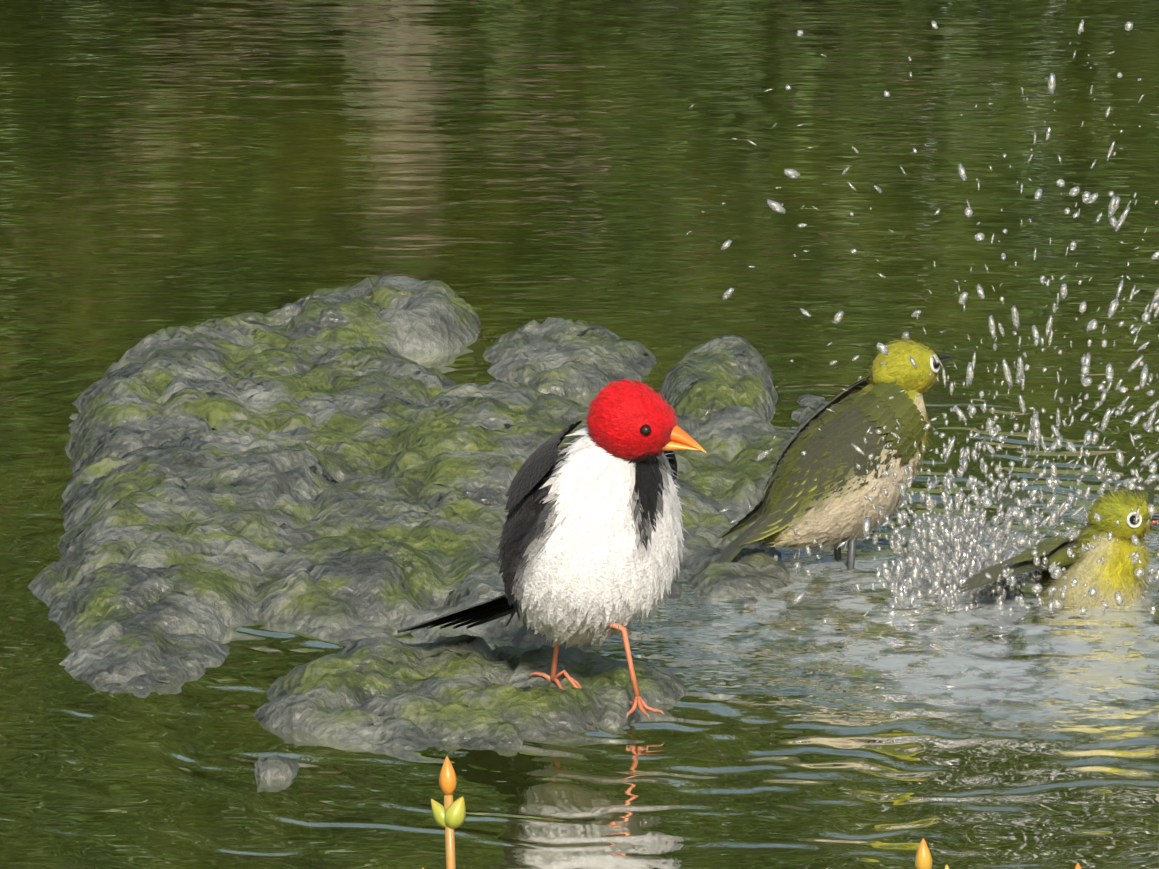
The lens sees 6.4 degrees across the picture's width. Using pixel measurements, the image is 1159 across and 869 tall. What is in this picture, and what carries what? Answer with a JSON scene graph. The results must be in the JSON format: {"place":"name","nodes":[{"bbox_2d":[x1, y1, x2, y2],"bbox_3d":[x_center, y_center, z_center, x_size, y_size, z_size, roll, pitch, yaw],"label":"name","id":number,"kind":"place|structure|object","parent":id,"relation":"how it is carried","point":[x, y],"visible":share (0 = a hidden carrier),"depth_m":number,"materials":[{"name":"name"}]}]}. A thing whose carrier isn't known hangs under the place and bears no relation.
{"place":"outdoors","nodes":[
{"label":"outdoors","id":0,"kind":"place"},
{"bbox_2d":[0,0,1158,868],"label":"pond water","id":1,"kind":"structure","parent":0,"point":[504,165],"depth_m":4.50,"materials":[{"name":"green liquid"}]},
{"bbox_2d":[714,335,958,568],"bbox_3d":[0.095,0.025,3.975,0.103,0.124,0.065,0,12,1],"label":"bird","id":2,"kind":"object","parent":1,"relation":"on","point":[817,492],"visible":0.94,"depth_m":3.96},
{"bbox_2d":[673,0,1158,630],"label":"splash droplets","id":3,"kind":"object","parent":1,"relation":"on","point":[953,564],"visible":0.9,"depth_m":3.92,"materials":[{"name":"liquid"}]},
{"bbox_2d":[959,478,1158,608],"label":"bird","id":4,"kind":"object","parent":1,"relation":"on","point":[1111,575],"visible":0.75,"depth_m":3.90},
{"bbox_3d":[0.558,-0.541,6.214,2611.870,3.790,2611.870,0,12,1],"label":"ground","id":5,"kind":"structure","parent":0,"visible":0},
{"bbox_2d":[28,275,826,778],"bbox_3d":[-0.058,0.028,4.116,0.355,0.060,1.008,0,12,1],"label":"shelf rock","id":6,"kind":"object","parent":5,"relation":"on","point":[326,461],"visible":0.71,"depth_m":4.02,"materials":[{"name":"grey stone"}]},
{"bbox_2d":[397,378,706,718],"bbox_3d":[-0.006,0.033,3.744,0.076,0.124,0.134,-6,13,-28],"label":"bird","id":7,"kind":"object","parent":6,"relation":"on","point":[591,544],"visible":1,"depth_m":3.70},
{"bbox_2d":[422,756,465,868],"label":"pickleweed","id":8,"kind":"object","parent":5,"relation":"on","point":[449,816],"visible":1,"depth_m":2.92,"materials":[{"name":"orange plant"}]},
{"bbox_2d":[915,839,931,868],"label":"plant bud","id":9,"kind":"object","parent":5,"relation":"on","point":[923,858],"visible":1,"depth_m":2.95,"materials":[{"name":"orange plant"}]}
]}

